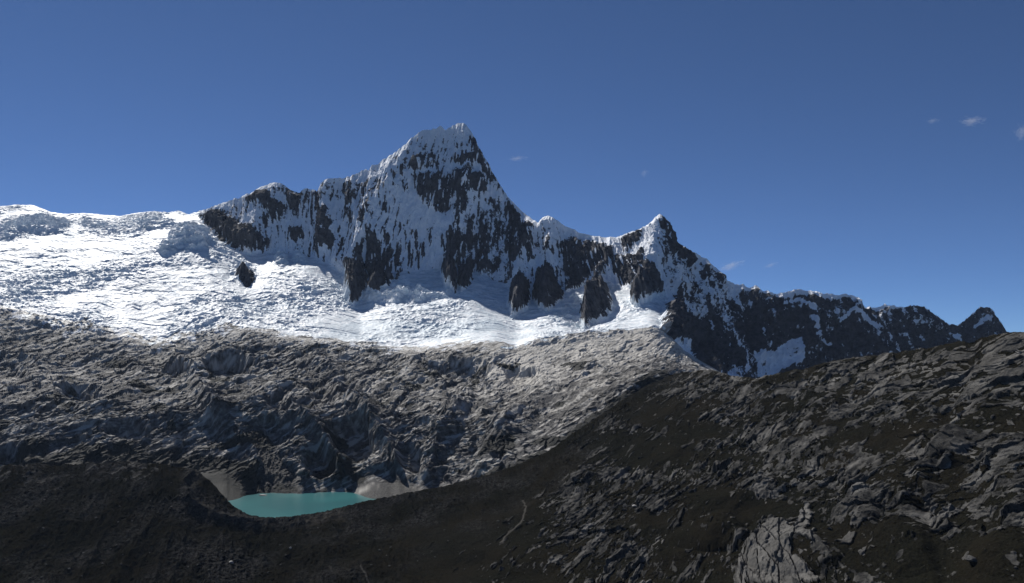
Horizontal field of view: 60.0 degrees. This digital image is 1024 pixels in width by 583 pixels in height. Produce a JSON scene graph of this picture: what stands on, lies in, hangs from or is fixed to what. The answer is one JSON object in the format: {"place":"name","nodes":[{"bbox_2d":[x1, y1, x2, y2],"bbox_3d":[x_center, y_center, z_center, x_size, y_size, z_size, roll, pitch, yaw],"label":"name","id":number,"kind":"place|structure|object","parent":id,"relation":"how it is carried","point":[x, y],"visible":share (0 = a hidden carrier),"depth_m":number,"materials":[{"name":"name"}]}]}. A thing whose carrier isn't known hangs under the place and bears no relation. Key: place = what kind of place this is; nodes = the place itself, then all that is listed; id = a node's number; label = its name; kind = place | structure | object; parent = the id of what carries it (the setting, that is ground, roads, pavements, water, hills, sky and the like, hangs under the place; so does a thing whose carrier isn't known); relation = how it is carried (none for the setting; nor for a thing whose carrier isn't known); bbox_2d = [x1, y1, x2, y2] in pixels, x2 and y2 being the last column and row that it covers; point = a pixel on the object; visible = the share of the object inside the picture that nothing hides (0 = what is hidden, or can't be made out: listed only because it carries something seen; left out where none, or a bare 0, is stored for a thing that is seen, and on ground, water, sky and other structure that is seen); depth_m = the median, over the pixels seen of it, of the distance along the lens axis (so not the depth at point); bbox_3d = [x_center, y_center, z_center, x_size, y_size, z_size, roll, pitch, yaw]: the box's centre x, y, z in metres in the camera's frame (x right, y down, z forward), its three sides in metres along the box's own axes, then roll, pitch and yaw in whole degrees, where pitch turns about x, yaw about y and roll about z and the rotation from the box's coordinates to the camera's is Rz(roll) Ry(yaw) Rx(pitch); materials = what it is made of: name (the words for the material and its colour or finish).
{"place":"outdoors","nodes":[
{"label":"outdoors","id":0,"kind":"place"},
{"bbox_2d":[0,461,417,582],"bbox_3d":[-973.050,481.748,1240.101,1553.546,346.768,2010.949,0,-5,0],"label":"moraine","id":1,"kind":"structure","parent":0,"point":[213,521],"depth_m":1653.24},
{"bbox_2d":[229,492,374,517],"bbox_3d":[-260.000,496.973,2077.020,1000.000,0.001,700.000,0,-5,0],"label":"lake","id":2,"kind":"structure","parent":0,"point":[274,505],"depth_m":2093.95,"materials":[{"name":"teal liquid"}]},
{"bbox_2d":[0,204,682,350],"bbox_3d":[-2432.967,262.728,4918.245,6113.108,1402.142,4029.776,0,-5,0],"label":"glacier","id":3,"kind":"object","parent":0,"point":[153,277],"visible":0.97,"depth_m":3569.46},
{"bbox_2d":[0,308,716,500],"bbox_3d":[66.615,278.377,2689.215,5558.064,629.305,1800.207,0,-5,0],"label":"cliff","id":4,"kind":"structure","parent":0,"point":[232,412],"depth_m":2506.12,"materials":[{"name":"rough natural rock"}]},
{"bbox_2d":[0,0,1023,331],"label":"sky","id":5,"kind":"structure","parent":0,"point":[872,151],"materials":[{"name":"blue"}]},
{"bbox_2d":[147,123,1009,377],"bbox_3d":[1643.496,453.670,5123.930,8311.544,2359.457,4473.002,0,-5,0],"label":"mountain","id":6,"kind":"structure","parent":0,"point":[433,198],"depth_m":3940.63,"materials":[{"name":"white snow"}]},
{"bbox_2d":[327,332,1023,582],"bbox_3d":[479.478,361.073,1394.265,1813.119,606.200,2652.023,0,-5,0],"label":"hillside","id":7,"kind":"structure","parent":0,"point":[963,401],"depth_m":1387.83,"materials":[{"name":"grey stone"}]},
{"bbox_2d":[965,555,976,561],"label":"boulder","id":8,"kind":"object","parent":7,"relation":"on","point":[969,558],"visible":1,"depth_m":907.38,"materials":[{"name":"stone"}]}
]}

